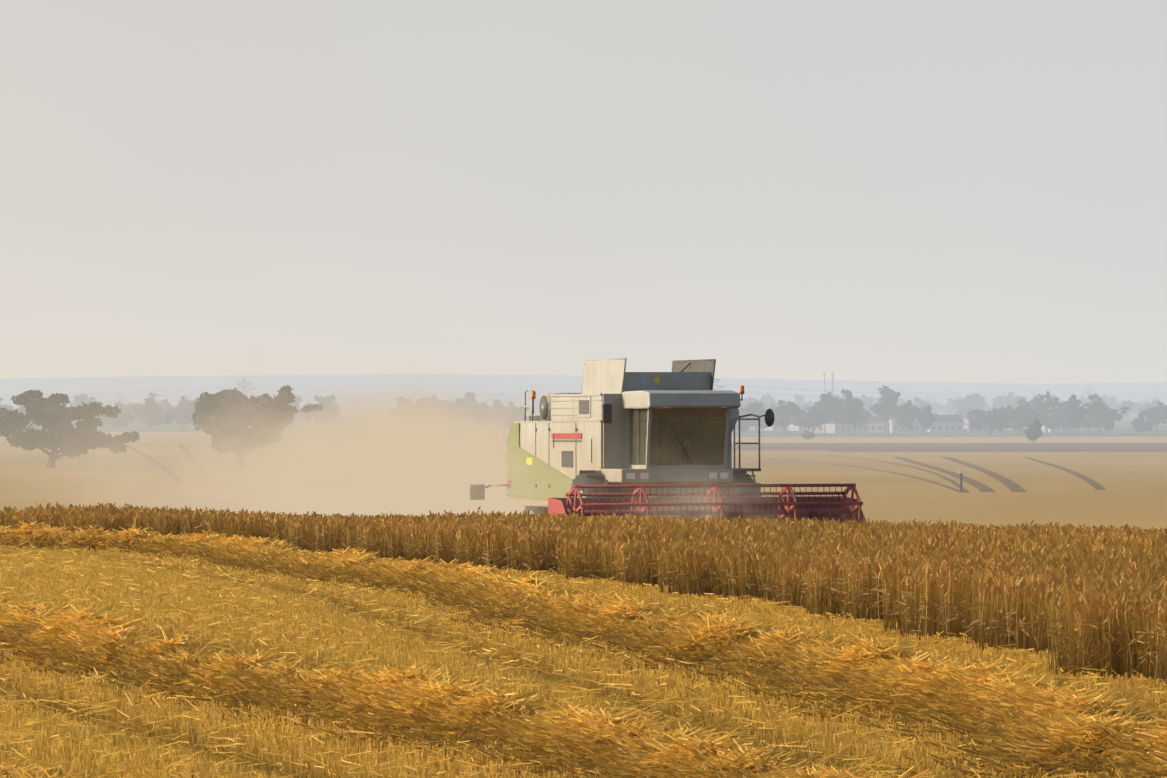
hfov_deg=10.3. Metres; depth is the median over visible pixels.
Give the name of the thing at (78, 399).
hedge tree
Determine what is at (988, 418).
village tree
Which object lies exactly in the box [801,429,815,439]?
bush
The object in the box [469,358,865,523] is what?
combine harvester
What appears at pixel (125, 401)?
horizon tree
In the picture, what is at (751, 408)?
village tree
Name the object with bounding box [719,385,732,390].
horizon tree
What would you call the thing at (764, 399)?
tree
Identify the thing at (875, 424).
house
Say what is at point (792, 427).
house
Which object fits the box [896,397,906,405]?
tree
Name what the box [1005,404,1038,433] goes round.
village tree
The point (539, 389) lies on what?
horizon tree
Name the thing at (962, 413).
house
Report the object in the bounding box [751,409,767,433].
village tree
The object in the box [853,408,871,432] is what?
village tree
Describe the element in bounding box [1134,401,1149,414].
tree
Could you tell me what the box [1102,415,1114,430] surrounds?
village tree
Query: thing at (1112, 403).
tree
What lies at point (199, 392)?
horizon tree
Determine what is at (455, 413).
hedge tree
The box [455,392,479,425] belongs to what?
hedge tree
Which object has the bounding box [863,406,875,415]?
house
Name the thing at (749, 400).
tree
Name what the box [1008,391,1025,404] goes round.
tree
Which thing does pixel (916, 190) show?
sky
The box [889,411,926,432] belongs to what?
house
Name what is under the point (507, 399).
horizon tree
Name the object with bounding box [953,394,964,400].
horizon tree
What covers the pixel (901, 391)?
horizon tree
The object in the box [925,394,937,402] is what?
horizon tree
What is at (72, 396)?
horizon tree
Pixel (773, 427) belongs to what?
house
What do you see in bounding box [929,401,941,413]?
tree
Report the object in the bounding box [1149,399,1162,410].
tree
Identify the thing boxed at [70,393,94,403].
hedge tree
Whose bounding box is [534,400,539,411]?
horizon tree
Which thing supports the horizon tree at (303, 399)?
on the ground
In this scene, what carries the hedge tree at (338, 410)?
on the ground
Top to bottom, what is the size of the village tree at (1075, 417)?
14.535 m
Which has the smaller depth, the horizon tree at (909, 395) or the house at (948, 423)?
the house at (948, 423)
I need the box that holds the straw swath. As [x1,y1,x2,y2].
[0,521,1166,777]
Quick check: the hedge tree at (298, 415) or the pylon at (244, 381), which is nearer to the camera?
the hedge tree at (298, 415)
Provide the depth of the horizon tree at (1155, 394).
5286.26 m
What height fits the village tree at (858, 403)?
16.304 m
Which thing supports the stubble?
on the ground
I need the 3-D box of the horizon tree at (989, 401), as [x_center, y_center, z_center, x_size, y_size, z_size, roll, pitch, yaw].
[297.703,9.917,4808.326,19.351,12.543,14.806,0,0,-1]
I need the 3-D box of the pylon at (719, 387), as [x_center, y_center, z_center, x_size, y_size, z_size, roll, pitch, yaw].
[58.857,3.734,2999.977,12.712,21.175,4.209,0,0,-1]
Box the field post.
[960,470,962,490]
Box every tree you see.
[0,389,139,467]
[0,393,16,403]
[0,394,10,404]
[5,405,19,412]
[18,405,38,428]
[66,393,78,406]
[68,395,89,420]
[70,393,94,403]
[80,401,104,430]
[103,406,133,430]
[105,399,121,406]
[115,401,128,413]
[116,393,131,404]
[125,403,140,424]
[127,393,164,407]
[132,399,176,430]
[141,392,157,403]
[161,398,175,423]
[167,396,197,430]
[176,394,193,405]
[191,385,323,466]
[196,389,214,396]
[288,396,305,423]
[299,393,313,403]
[304,391,322,404]
[304,394,339,429]
[330,402,342,423]
[332,393,344,405]
[389,396,412,424]
[399,397,436,426]
[411,390,428,401]
[424,395,447,422]
[440,401,468,428]
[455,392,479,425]
[467,402,493,429]
[475,389,490,400]
[486,392,504,405]
[488,399,516,427]
[501,394,518,407]
[502,406,529,429]
[522,385,544,399]
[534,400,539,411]
[560,386,574,392]
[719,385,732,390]
[735,416,751,433]
[738,397,759,408]
[739,402,766,433]
[745,388,759,398]
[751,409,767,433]
[759,393,777,405]
[764,400,804,434]
[791,395,804,404]
[792,405,827,433]
[804,400,814,406]
[814,390,838,433]
[827,389,863,433]
[832,401,862,434]
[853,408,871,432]
[859,394,872,405]
[869,385,900,432]
[889,400,919,432]
[895,389,906,400]
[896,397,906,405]
[902,390,918,402]
[913,397,929,406]
[917,405,935,435]
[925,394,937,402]
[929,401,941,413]
[939,398,956,414]
[952,393,984,409]
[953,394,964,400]
[962,397,985,410]
[969,409,983,430]
[970,408,997,434]
[980,388,998,396]
[981,394,994,406]
[983,396,989,410]
[986,396,1011,410]
[993,406,1010,434]
[1004,396,1024,407]
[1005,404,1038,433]
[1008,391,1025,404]
[1017,390,1063,432]
[1023,419,1042,445]
[1031,391,1041,399]
[1038,409,1064,433]
[1049,401,1070,433]
[1065,394,1089,435]
[1075,394,1129,433]
[1076,410,1098,433]
[1079,396,1087,407]
[1100,397,1108,408]
[1102,394,1117,409]
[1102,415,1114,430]
[1116,400,1135,419]
[1131,414,1153,433]
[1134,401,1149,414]
[1139,401,1166,432]
[1146,389,1166,402]
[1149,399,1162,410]
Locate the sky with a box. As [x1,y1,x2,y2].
[0,0,1166,383]
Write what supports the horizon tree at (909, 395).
on the ground
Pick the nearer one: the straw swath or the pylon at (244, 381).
the straw swath
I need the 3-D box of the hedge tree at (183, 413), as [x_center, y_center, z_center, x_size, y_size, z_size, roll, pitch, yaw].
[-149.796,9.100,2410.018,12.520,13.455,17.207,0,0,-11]
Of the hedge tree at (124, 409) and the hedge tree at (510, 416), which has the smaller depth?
the hedge tree at (510, 416)
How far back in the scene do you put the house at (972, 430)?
2276.36 m
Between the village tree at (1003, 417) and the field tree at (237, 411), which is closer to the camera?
the field tree at (237, 411)
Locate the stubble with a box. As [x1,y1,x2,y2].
[0,535,1166,777]
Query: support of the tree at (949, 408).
on the ground
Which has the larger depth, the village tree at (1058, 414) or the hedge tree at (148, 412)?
the hedge tree at (148, 412)
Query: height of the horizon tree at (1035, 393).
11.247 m
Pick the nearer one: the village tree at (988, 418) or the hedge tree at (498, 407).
the village tree at (988, 418)
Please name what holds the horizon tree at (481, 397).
on the ground
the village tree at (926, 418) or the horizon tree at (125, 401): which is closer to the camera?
the village tree at (926, 418)
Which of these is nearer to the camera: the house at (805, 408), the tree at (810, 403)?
the house at (805, 408)
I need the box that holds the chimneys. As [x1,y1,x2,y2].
[823,373,833,394]
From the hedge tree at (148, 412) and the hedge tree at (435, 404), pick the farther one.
the hedge tree at (435, 404)
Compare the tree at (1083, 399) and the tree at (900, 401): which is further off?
the tree at (1083, 399)
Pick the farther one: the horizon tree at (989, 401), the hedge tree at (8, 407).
the horizon tree at (989, 401)
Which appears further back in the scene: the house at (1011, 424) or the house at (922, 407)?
the house at (922, 407)
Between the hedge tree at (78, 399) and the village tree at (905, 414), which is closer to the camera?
the village tree at (905, 414)
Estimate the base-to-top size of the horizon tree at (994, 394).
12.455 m
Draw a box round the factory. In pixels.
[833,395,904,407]
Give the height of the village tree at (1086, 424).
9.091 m
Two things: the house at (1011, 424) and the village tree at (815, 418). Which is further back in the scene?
the house at (1011, 424)
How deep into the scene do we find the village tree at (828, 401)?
2266.23 m
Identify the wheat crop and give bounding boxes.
[0,499,1166,687]
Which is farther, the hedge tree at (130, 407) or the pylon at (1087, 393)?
the pylon at (1087, 393)
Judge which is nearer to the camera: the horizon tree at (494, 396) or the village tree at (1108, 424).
the village tree at (1108, 424)
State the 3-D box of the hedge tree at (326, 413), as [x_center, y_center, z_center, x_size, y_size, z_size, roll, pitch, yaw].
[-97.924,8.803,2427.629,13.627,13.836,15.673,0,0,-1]
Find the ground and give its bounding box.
[0,374,1166,777]
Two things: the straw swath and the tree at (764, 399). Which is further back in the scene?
the tree at (764, 399)
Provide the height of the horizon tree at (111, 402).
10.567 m
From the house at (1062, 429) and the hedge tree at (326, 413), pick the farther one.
the hedge tree at (326, 413)
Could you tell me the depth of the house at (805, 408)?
2679.26 m
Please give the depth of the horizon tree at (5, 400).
5410.25 m
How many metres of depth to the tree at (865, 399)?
3203.64 m
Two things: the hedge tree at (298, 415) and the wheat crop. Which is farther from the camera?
the hedge tree at (298, 415)
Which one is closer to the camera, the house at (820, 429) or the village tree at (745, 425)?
the village tree at (745, 425)
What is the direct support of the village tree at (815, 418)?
on the ground
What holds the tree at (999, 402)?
on the ground
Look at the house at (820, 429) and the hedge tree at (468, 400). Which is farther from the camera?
the hedge tree at (468, 400)
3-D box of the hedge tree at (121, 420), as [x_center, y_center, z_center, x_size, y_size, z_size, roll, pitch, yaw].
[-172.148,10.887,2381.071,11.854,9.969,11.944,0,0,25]
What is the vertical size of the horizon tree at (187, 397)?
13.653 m
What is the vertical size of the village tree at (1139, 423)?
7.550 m
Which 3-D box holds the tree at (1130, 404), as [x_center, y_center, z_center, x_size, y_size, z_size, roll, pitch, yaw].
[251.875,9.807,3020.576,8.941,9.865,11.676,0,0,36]
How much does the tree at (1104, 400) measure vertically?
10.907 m
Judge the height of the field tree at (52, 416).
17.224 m
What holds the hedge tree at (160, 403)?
on the ground
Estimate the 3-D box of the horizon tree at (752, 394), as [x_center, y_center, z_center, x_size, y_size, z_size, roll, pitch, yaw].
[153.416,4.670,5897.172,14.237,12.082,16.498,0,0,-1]
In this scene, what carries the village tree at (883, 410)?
on the ground
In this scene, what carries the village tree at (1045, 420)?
on the ground
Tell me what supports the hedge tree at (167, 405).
on the ground
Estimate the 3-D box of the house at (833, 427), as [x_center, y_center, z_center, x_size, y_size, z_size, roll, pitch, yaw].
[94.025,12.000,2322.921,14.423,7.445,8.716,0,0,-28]
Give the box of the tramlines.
[125,444,1105,491]
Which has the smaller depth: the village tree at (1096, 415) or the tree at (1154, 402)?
the village tree at (1096, 415)
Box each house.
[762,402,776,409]
[764,425,788,429]
[789,411,807,430]
[797,403,809,411]
[806,407,834,432]
[823,420,868,432]
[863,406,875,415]
[867,414,887,431]
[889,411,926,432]
[910,403,925,410]
[927,413,963,431]
[953,407,976,427]
[967,412,1003,433]
[996,407,1022,429]
[1041,423,1074,431]
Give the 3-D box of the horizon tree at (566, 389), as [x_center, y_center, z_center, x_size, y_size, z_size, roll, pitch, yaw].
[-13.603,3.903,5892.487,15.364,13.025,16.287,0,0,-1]
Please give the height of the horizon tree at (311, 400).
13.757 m
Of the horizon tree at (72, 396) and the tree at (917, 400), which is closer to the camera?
the tree at (917, 400)
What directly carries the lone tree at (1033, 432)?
on the ground
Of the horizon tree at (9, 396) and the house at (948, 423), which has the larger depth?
the horizon tree at (9, 396)
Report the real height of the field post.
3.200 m
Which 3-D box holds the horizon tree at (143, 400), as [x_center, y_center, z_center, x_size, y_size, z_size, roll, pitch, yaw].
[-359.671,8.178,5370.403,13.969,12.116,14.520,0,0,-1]
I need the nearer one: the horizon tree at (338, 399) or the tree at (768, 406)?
the tree at (768, 406)
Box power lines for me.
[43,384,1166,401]
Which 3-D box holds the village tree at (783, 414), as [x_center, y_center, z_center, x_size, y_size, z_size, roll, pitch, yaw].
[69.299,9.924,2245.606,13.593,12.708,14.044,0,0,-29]
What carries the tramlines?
on the ground
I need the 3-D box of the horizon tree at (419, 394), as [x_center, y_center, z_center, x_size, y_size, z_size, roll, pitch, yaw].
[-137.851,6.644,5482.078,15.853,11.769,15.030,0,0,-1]
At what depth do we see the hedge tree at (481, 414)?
2434.54 m
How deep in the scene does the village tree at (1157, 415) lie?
2324.69 m
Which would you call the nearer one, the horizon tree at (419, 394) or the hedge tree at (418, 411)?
the hedge tree at (418, 411)
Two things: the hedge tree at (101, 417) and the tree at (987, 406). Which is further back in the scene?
the tree at (987, 406)
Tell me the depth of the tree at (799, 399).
3466.25 m
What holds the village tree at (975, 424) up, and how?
on the ground
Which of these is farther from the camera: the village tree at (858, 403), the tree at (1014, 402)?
the tree at (1014, 402)
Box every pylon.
[232,378,255,397]
[713,378,723,389]
[1080,387,1094,402]
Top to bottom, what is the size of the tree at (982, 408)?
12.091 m
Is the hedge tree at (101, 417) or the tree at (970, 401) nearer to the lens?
the hedge tree at (101, 417)
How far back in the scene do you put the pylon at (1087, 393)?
4002.62 m
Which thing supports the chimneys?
on the ground
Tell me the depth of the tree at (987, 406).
3532.69 m
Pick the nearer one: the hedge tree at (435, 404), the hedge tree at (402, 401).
the hedge tree at (402, 401)
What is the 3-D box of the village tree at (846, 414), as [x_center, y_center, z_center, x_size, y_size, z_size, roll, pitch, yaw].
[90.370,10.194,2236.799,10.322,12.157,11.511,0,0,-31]
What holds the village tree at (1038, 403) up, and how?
on the ground
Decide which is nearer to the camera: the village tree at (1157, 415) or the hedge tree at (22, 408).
the hedge tree at (22, 408)
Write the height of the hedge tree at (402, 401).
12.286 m
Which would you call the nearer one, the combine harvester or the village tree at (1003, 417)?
the combine harvester

